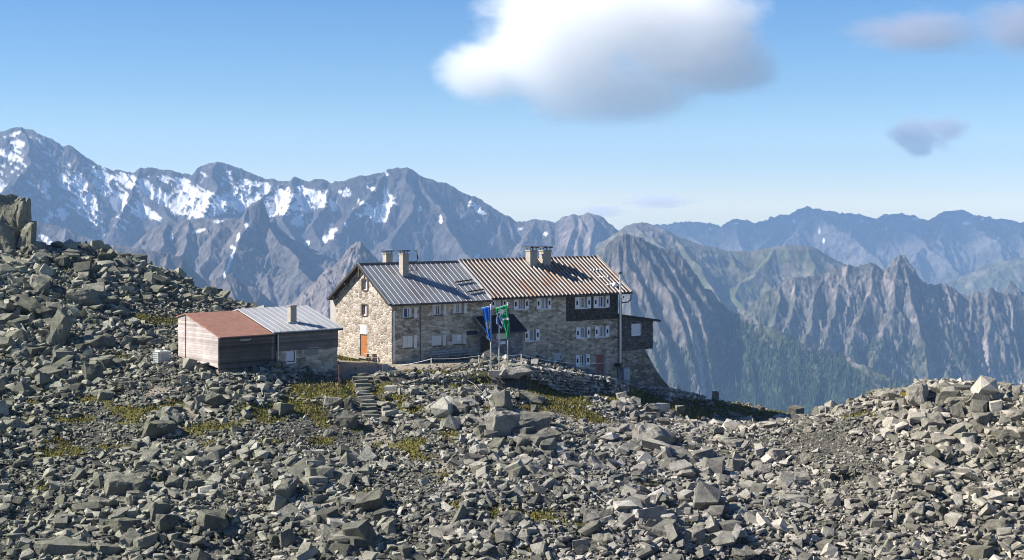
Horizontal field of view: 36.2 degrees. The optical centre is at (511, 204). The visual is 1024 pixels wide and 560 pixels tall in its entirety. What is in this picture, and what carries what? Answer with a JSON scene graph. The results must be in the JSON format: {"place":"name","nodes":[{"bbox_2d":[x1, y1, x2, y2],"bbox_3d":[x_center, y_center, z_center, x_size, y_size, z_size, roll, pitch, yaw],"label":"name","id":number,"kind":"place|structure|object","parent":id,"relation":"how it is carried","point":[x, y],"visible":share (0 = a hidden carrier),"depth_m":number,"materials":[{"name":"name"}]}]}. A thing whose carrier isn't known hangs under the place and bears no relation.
{"place":"outdoors","nodes":[
{"label":"outdoors","id":0,"kind":"place"},
{"bbox_2d":[36,200,337,306],"bbox_3d":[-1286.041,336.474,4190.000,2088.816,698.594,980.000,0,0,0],"label":"mountains","id":1,"kind":"structure","parent":0,"point":[271,260],"depth_m":4406.49,"materials":[{"name":"stone"}]},
{"bbox_2d":[110,244,274,306],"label":"mountains","id":2,"kind":"structure","parent":0,"point":[236,287],"depth_m":3382.90,"materials":[{"name":"stone"}]},
{"bbox_2d":[0,127,617,261],"bbox_3d":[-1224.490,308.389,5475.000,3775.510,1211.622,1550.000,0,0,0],"label":"mountains","id":3,"kind":"structure","parent":0,"point":[72,188],"depth_m":5833.54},
{"bbox_2d":[290,241,378,318],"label":"mountains","id":4,"kind":"structure","parent":0,"point":[319,291],"depth_m":3542.74,"materials":[{"name":"stone"}]},
{"bbox_2d":[0,251,1023,559],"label":"ground","id":5,"kind":"structure","parent":0,"point":[522,381],"depth_m":119.86,"materials":[{"name":"stone"}]},
{"bbox_2d":[3,419,30,428],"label":"boulder","id":6,"kind":"object","parent":5,"relation":"on","point":[15,423],"visible":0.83,"depth_m":118.97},
{"bbox_2d":[4,329,30,340],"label":"boulder","id":7,"kind":"object","parent":5,"relation":"on","point":[21,334],"visible":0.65,"depth_m":134.24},
{"bbox_2d":[12,348,33,360],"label":"boulder","id":8,"kind":"object","parent":5,"relation":"on","point":[21,355],"visible":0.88,"depth_m":131.52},
{"bbox_2d":[0,193,46,251],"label":"rock outcrop","id":9,"kind":"object","parent":5,"relation":"on","point":[18,227],"visible":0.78,"depth_m":157.62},
{"bbox_2d":[16,294,55,317],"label":"boulder","id":10,"kind":"object","parent":5,"relation":"on","point":[27,305],"visible":0.81,"depth_m":139.63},
{"bbox_2d":[29,274,51,292],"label":"boulder","id":11,"kind":"object","parent":5,"relation":"on","point":[39,283],"visible":0.88,"depth_m":144.61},
{"bbox_2d":[47,308,71,345],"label":"boulder","id":12,"kind":"object","parent":5,"relation":"on","point":[61,326],"visible":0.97,"depth_m":134.64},
{"bbox_2d":[53,256,70,266],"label":"boulder","id":13,"kind":"object","parent":5,"relation":"on","point":[61,261],"visible":1,"depth_m":153.37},
{"bbox_2d":[34,535,92,556],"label":"boulder","id":14,"kind":"object","parent":5,"relation":"on","point":[61,545],"visible":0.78,"depth_m":100.74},
{"bbox_2d":[69,469,86,481],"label":"boulder","id":15,"kind":"object","parent":5,"relation":"on","point":[78,474],"visible":0.69,"depth_m":111.47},
{"bbox_2d":[65,288,101,308],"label":"boulder","id":16,"kind":"object","parent":5,"relation":"on","point":[82,297],"visible":0.88,"depth_m":143.91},
{"bbox_2d":[81,363,103,380],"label":"boulder","id":17,"kind":"object","parent":5,"relation":"on","point":[91,372],"visible":0.62,"depth_m":128.59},
{"bbox_2d":[82,282,107,295],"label":"boulder","id":18,"kind":"object","parent":5,"relation":"on","point":[100,286],"visible":0.38,"depth_m":146.68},
{"bbox_2d":[82,335,116,347],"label":"boulder","id":19,"kind":"object","parent":5,"relation":"on","point":[98,341],"visible":0.94,"depth_m":135.05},
{"bbox_2d":[88,496,118,507],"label":"boulder","id":20,"kind":"object","parent":5,"relation":"on","point":[105,502],"visible":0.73,"depth_m":106.17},
{"bbox_2d":[96,389,113,400],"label":"boulder","id":21,"kind":"object","parent":5,"relation":"on","point":[106,394],"visible":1,"depth_m":125.27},
{"bbox_2d":[96,542,122,555],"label":"boulder","id":22,"kind":"object","parent":5,"relation":"on","point":[108,549],"visible":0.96,"depth_m":101.27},
{"bbox_2d":[103,472,136,496],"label":"boulder","id":23,"kind":"object","parent":5,"relation":"on","point":[117,483],"visible":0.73,"depth_m":107.73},
{"bbox_2d":[104,516,139,533],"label":"boulder","id":24,"kind":"object","parent":5,"relation":"on","point":[125,524],"visible":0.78,"depth_m":103.16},
{"bbox_2d":[112,381,137,390],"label":"boulder","id":25,"kind":"object","parent":5,"relation":"on","point":[124,385],"visible":1,"depth_m":126.72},
{"bbox_2d":[127,478,147,490],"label":"boulder","id":26,"kind":"object","parent":5,"relation":"on","point":[140,484],"visible":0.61,"depth_m":107.77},
{"bbox_2d":[132,335,153,344],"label":"boulder","id":27,"kind":"object","parent":5,"relation":"on","point":[141,340],"visible":0.45,"depth_m":137.69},
{"bbox_2d":[132,532,157,548],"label":"boulder","id":28,"kind":"object","parent":5,"relation":"on","point":[145,541],"visible":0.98,"depth_m":101.63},
{"bbox_2d":[141,420,176,437],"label":"boulder","id":29,"kind":"object","parent":5,"relation":"on","point":[154,429],"visible":0.99,"depth_m":118.61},
{"bbox_2d":[148,501,171,521],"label":"boulder","id":30,"kind":"object","parent":5,"relation":"on","point":[155,508],"visible":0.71,"depth_m":104.45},
{"bbox_2d":[152,350,170,365],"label":"water tank","id":31,"kind":"object","parent":5,"relation":"on","point":[160,356],"visible":0.94,"depth_m":131.23,"materials":[{"name":"white plastic"}]},
{"bbox_2d":[155,514,178,531],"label":"boulder","id":32,"kind":"object","parent":5,"relation":"on","point":[166,522],"visible":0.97,"depth_m":102.75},
{"bbox_2d":[155,406,185,423],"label":"boulder","id":33,"kind":"object","parent":5,"relation":"on","point":[176,416],"visible":0.9,"depth_m":121.19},
{"bbox_2d":[164,475,182,487],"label":"boulder","id":34,"kind":"object","parent":5,"relation":"on","point":[174,481],"visible":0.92,"depth_m":109.86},
{"bbox_2d":[182,478,201,489],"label":"boulder","id":35,"kind":"object","parent":5,"relation":"on","point":[187,483],"visible":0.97,"depth_m":109.82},
{"bbox_2d":[193,456,209,466],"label":"boulder","id":36,"kind":"object","parent":5,"relation":"on","point":[201,461],"visible":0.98,"depth_m":112.91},
{"bbox_2d":[196,509,228,531],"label":"boulder","id":37,"kind":"object","parent":5,"relation":"on","point":[211,519],"visible":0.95,"depth_m":103.08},
{"bbox_2d":[204,391,227,407],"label":"boulder","id":38,"kind":"object","parent":5,"relation":"on","point":[214,399],"visible":0.75,"depth_m":123.27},
{"bbox_2d":[219,372,275,379],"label":"dry stone wall","id":39,"kind":"structure","parent":5,"relation":"on","point":[240,373],"depth_m":127.54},
{"bbox_2d":[176,305,342,373],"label":"storage shed","id":40,"kind":"structure","parent":5,"relation":"on","point":[292,336],"depth_m":132.24,"materials":[{"name":"brown wood"}]},
{"bbox_2d":[286,350,295,363],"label":"window","id":41,"kind":"structure","parent":40,"relation":"in","point":[290,355],"depth_m":132.80,"materials":[{"name":"glass"}]},
{"bbox_2d":[273,403,294,415],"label":"boulder","id":42,"kind":"object","parent":5,"relation":"on","point":[283,408],"visible":1,"depth_m":122.34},
{"bbox_2d":[274,478,297,501],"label":"boulder","id":43,"kind":"object","parent":5,"relation":"on","point":[286,488],"visible":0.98,"depth_m":106.86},
{"bbox_2d":[301,494,327,503],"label":"boulder","id":44,"kind":"object","parent":5,"relation":"on","point":[317,498],"visible":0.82,"depth_m":107.09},
{"bbox_2d":[308,526,329,538],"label":"boulder","id":45,"kind":"object","parent":5,"relation":"on","point":[319,532],"visible":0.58,"depth_m":102.70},
{"bbox_2d":[304,465,334,478],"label":"boulder","id":46,"kind":"object","parent":5,"relation":"on","point":[326,471],"visible":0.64,"depth_m":109.61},
{"bbox_2d":[322,524,342,537],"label":"boulder","id":47,"kind":"object","parent":5,"relation":"on","point":[330,530],"visible":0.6,"depth_m":102.76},
{"bbox_2d":[323,396,342,406],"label":"boulder","id":48,"kind":"object","parent":5,"relation":"on","point":[332,401],"visible":1,"depth_m":125.18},
{"bbox_2d":[335,410,358,428],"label":"boulder","id":49,"kind":"object","parent":5,"relation":"on","point":[347,419],"visible":0.96,"depth_m":120.44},
{"bbox_2d":[339,472,354,486],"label":"boulder","id":50,"kind":"object","parent":5,"relation":"on","point":[347,479],"visible":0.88,"depth_m":109.15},
{"bbox_2d":[349,373,379,417],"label":"stone stairs","id":51,"kind":"structure","parent":5,"relation":"on","point":[363,388],"depth_m":128.65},
{"bbox_2d":[354,487,386,510],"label":"boulder","id":52,"kind":"object","parent":5,"relation":"on","point":[374,499],"visible":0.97,"depth_m":105.74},
{"bbox_2d":[380,520,395,535],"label":"boulder","id":53,"kind":"object","parent":5,"relation":"on","point":[387,527],"visible":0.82,"depth_m":102.93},
{"bbox_2d":[397,543,409,558],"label":"boulder","id":54,"kind":"object","parent":5,"relation":"on","point":[404,549],"visible":1,"depth_m":100.33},
{"bbox_2d":[399,368,486,385],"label":"dry stone wall","id":55,"kind":"structure","parent":5,"relation":"on","point":[443,379],"depth_m":133.76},
{"bbox_2d":[440,520,460,535],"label":"boulder","id":56,"kind":"object","parent":5,"relation":"on","point":[448,529],"visible":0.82,"depth_m":102.59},
{"bbox_2d":[431,349,472,361],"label":"bench","id":57,"kind":"object","parent":5,"relation":"on","point":[449,352],"visible":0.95,"depth_m":143.08,"materials":[{"name":"grey wood"}]},
{"bbox_2d":[14,265,965,556],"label":"grass","id":58,"kind":"structure","parent":5,"relation":"on","point":[564,397],"depth_m":127.06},
{"bbox_2d":[487,437,507,448],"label":"boulder","id":59,"kind":"object","parent":5,"relation":"on","point":[498,442],"visible":0.6,"depth_m":116.11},
{"bbox_2d":[489,370,510,377],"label":"plinth","id":60,"kind":"structure","parent":5,"relation":"on","point":[494,373],"depth_m":135.25,"materials":[{"name":"grey concrete"}]},
{"bbox_2d":[483,304,491,370],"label":"flagpole","id":61,"kind":"object","parent":60,"relation":"on","point":[490,347],"visible":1,"depth_m":135.56,"materials":[{"name":"metal"}]},
{"bbox_2d":[482,307,490,341],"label":"flag","id":62,"kind":"object","parent":61,"relation":"attached to","point":[487,313],"visible":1,"depth_m":135.53,"materials":[{"name":"blue fabric"}]},
{"bbox_2d":[495,302,507,365],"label":"flagpole","id":63,"kind":"object","parent":60,"relation":"on","point":[507,340],"visible":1,"depth_m":135.56,"materials":[{"name":"metal"}]},
{"bbox_2d":[496,305,509,339],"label":"flag","id":64,"kind":"object","parent":63,"relation":"attached to","point":[502,311],"visible":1,"depth_m":135.51,"materials":[{"name":"green fabric"}]},
{"bbox_2d":[484,410,520,437],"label":"boulder","id":65,"kind":"object","parent":5,"relation":"on","point":[503,423],"visible":0.94,"depth_m":118.33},
{"bbox_2d":[327,246,679,400],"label":"mountain hut","id":66,"kind":"object","parent":5,"relation":"on","point":[404,309],"visible":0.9,"depth_m":148.10,"materials":[{"name":"beige stone"}]},
{"bbox_2d":[360,334,366,355],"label":"door","id":67,"kind":"structure","parent":66,"relation":"in","point":[363,338],"depth_m":143.88,"materials":[{"name":"orange paint"}]},
{"bbox_2d":[596,354,603,374],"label":"door","id":68,"kind":"structure","parent":66,"relation":"in","point":[599,357],"depth_m":155.00,"materials":[{"name":"red paint"}]},
{"bbox_2d":[631,323,641,335],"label":"window","id":69,"kind":"structure","parent":66,"relation":"in","point":[636,329],"depth_m":157.86,"materials":[{"name":"white paint"}]},
{"bbox_2d":[0,239,1023,559],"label":"scree","id":70,"kind":"structure","parent":5,"relation":"on","point":[362,537],"depth_m":112.55,"materials":[{"name":"stone"}]},
{"bbox_2d":[497,510,527,522],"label":"boulder","id":71,"kind":"object","parent":5,"relation":"on","point":[510,516],"visible":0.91,"depth_m":103.82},
{"bbox_2d":[499,363,532,378],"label":"boulder","id":72,"kind":"object","parent":5,"relation":"on","point":[517,371],"visible":0.97,"depth_m":134.98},
{"bbox_2d":[513,436,530,446],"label":"boulder","id":73,"kind":"object","parent":5,"relation":"on","point":[522,441],"visible":0.91,"depth_m":116.81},
{"bbox_2d":[511,425,536,435],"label":"boulder","id":74,"kind":"object","parent":5,"relation":"on","point":[521,429],"visible":0.48,"depth_m":118.42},
{"bbox_2d":[515,391,545,403],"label":"boulder","id":75,"kind":"object","parent":5,"relation":"on","point":[533,398],"visible":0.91,"depth_m":129.05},
{"bbox_2d":[526,460,543,474],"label":"boulder","id":76,"kind":"object","parent":5,"relation":"on","point":[533,467],"visible":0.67,"depth_m":111.18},
{"bbox_2d":[519,411,551,431],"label":"boulder","id":77,"kind":"object","parent":5,"relation":"on","point":[539,420],"visible":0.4,"depth_m":122.03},
{"bbox_2d":[517,427,561,447],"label":"boulder","id":78,"kind":"object","parent":5,"relation":"on","point":[537,437],"visible":0.69,"depth_m":117.62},
{"bbox_2d":[506,363,606,395],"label":"dry stone wall","id":79,"kind":"structure","parent":5,"relation":"on","point":[551,373],"depth_m":141.47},
{"bbox_2d":[580,508,602,523],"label":"boulder","id":80,"kind":"object","parent":5,"relation":"on","point":[589,515],"visible":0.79,"depth_m":104.78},
{"bbox_2d":[589,455,610,469],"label":"boulder","id":81,"kind":"object","parent":5,"relation":"on","point":[593,460],"visible":0.67,"depth_m":114.23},
{"bbox_2d":[591,528,613,542],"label":"boulder","id":82,"kind":"object","parent":5,"relation":"on","point":[602,534],"visible":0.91,"depth_m":102.51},
{"bbox_2d":[618,513,634,523],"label":"boulder","id":83,"kind":"object","parent":5,"relation":"on","point":[625,518],"visible":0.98,"depth_m":103.98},
{"bbox_2d":[631,464,648,474],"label":"boulder","id":84,"kind":"object","parent":5,"relation":"on","point":[643,468],"visible":0.89,"depth_m":114.23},
{"bbox_2d":[602,376,706,401],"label":"dry stone wall","id":85,"kind":"structure","parent":5,"relation":"on","point":[621,384],"depth_m":152.77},
{"bbox_2d":[632,423,676,444],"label":"boulder","id":86,"kind":"object","parent":5,"relation":"on","point":[651,431],"visible":0.52,"depth_m":121.64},
{"bbox_2d":[651,519,681,536],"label":"boulder","id":87,"kind":"object","parent":5,"relation":"on","point":[658,529],"visible":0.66,"depth_m":102.42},
{"bbox_2d":[665,443,693,456],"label":"boulder","id":88,"kind":"object","parent":5,"relation":"on","point":[676,450],"visible":0.3,"depth_m":119.22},
{"bbox_2d":[691,526,704,545],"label":"boulder","id":89,"kind":"object","parent":5,"relation":"on","point":[698,535],"visible":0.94,"depth_m":102.11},
{"bbox_2d":[720,438,743,448],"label":"boulder","id":90,"kind":"object","parent":5,"relation":"on","point":[725,442],"visible":0.84,"depth_m":122.89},
{"bbox_2d":[724,458,744,470],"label":"boulder","id":91,"kind":"object","parent":5,"relation":"on","point":[734,464],"visible":0.7,"depth_m":118.33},
{"bbox_2d":[729,544,756,559],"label":"boulder","id":92,"kind":"object","parent":5,"relation":"on","point":[742,552],"visible":1,"depth_m":101.05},
{"bbox_2d":[754,463,771,473],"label":"boulder","id":93,"kind":"object","parent":5,"relation":"on","point":[761,468],"visible":0.91,"depth_m":117.44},
{"bbox_2d":[765,448,785,460],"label":"boulder","id":94,"kind":"object","parent":5,"relation":"on","point":[775,454],"visible":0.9,"depth_m":119.84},
{"bbox_2d":[778,494,807,503],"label":"boulder","id":95,"kind":"object","parent":5,"relation":"on","point":[789,498],"visible":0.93,"depth_m":109.17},
{"bbox_2d":[823,493,840,507],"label":"boulder","id":96,"kind":"object","parent":5,"relation":"on","point":[831,499],"visible":1,"depth_m":108.47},
{"bbox_2d":[863,474,880,490],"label":"boulder","id":97,"kind":"object","parent":5,"relation":"on","point":[872,481],"visible":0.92,"depth_m":110.43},
{"bbox_2d":[877,390,899,400],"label":"boulder","id":98,"kind":"object","parent":5,"relation":"on","point":[886,395],"visible":0.87,"depth_m":123.43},
{"bbox_2d":[896,544,912,558],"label":"boulder","id":99,"kind":"object","parent":5,"relation":"on","point":[904,553],"visible":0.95,"depth_m":100.44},
{"bbox_2d":[895,450,918,459],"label":"boulder","id":100,"kind":"object","parent":5,"relation":"on","point":[907,455],"visible":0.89,"depth_m":112.84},
{"bbox_2d":[905,383,928,405],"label":"boulder","id":101,"kind":"object","parent":5,"relation":"on","point":[916,394],"visible":0.99,"depth_m":120.13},
{"bbox_2d":[911,501,925,516],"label":"boulder","id":102,"kind":"object","parent":5,"relation":"on","point":[918,509],"visible":1,"depth_m":105.22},
{"bbox_2d":[910,472,929,483],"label":"boulder","id":103,"kind":"object","parent":5,"relation":"on","point":[921,477],"visible":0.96,"depth_m":109.21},
{"bbox_2d":[910,431,930,440],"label":"boulder","id":104,"kind":"object","parent":5,"relation":"on","point":[918,435],"visible":0.99,"depth_m":115.77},
{"bbox_2d":[920,411,947,429],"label":"boulder","id":105,"kind":"object","parent":5,"relation":"on","point":[935,418],"visible":0.68,"depth_m":117.12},
{"bbox_2d":[924,467,943,480],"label":"boulder","id":106,"kind":"object","parent":5,"relation":"on","point":[933,472],"visible":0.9,"depth_m":109.77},
{"bbox_2d":[930,432,955,444],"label":"boulder","id":107,"kind":"object","parent":5,"relation":"on","point":[937,438],"visible":0.91,"depth_m":114.61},
{"bbox_2d":[929,390,964,406],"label":"boulder","id":108,"kind":"object","parent":5,"relation":"on","point":[940,398],"visible":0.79,"depth_m":119.70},
{"bbox_2d":[943,394,969,406],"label":"boulder","id":109,"kind":"object","parent":5,"relation":"on","point":[950,401],"visible":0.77,"depth_m":119.30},
{"bbox_2d":[950,403,965,420],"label":"boulder","id":110,"kind":"object","parent":5,"relation":"on","point":[956,411],"visible":0.86,"depth_m":117.91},
{"bbox_2d":[969,419,989,432],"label":"boulder","id":111,"kind":"object","parent":5,"relation":"on","point":[977,427],"visible":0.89,"depth_m":115.94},
{"bbox_2d":[970,412,991,424],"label":"boulder","id":112,"kind":"object","parent":5,"relation":"on","point":[982,417],"visible":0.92,"depth_m":116.61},
{"bbox_2d":[984,519,1008,532],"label":"boulder","id":113,"kind":"object","parent":5,"relation":"on","point":[994,524],"visible":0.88,"depth_m":103.07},
{"bbox_2d":[995,430,1021,441],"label":"boulder","id":114,"kind":"object","parent":5,"relation":"on","point":[1007,435],"visible":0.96,"depth_m":113.27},
{"bbox_2d":[1005,408,1023,421],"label":"boulder","id":115,"kind":"object","parent":5,"relation":"on","point":[1014,414],"visible":0.93,"depth_m":115.60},
{"bbox_2d":[0,0,1023,230],"label":"sky","id":116,"kind":"structure","parent":0,"point":[623,112],"materials":[{"name":"blue"}]},
{"bbox_2d":[595,222,845,314],"bbox_3d":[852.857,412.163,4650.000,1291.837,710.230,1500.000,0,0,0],"label":"mountains","id":117,"kind":"structure","parent":0,"point":[737,282],"depth_m":5098.31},
{"bbox_2d":[599,232,907,413],"bbox_3d":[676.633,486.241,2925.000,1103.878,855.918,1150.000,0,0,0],"label":"mountains","id":118,"kind":"structure","parent":0,"point":[676,298],"depth_m":3272.60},
{"bbox_2d":[654,206,1023,284],"bbox_3d":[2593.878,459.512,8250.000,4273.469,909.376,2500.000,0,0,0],"label":"mountains","id":119,"kind":"structure","parent":0,"point":[946,246],"depth_m":8763.24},
{"bbox_2d":[742,254,1023,385],"bbox_3d":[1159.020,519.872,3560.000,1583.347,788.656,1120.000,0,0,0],"label":"mountains","id":120,"kind":"structure","parent":0,"point":[898,297],"depth_m":3900.12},
{"bbox_2d":[650,318,1023,413],"bbox_3d":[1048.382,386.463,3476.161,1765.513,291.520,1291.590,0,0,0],"label":"conifer forest","id":121,"kind":"object","parent":120,"relation":"on","point":[807,400],"visible":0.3,"depth_m":3177.56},
{"bbox_2d":[947,257,1023,295],"bbox_3d":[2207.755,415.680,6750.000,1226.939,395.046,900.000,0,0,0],"label":"mountains","id":122,"kind":"structure","parent":0,"point":[998,276],"depth_m":6880.69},
{"bbox_2d":[1001,280,1023,296],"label":"mountains","id":123,"kind":"structure","parent":0,"point":[1012,288],"depth_m":4579.17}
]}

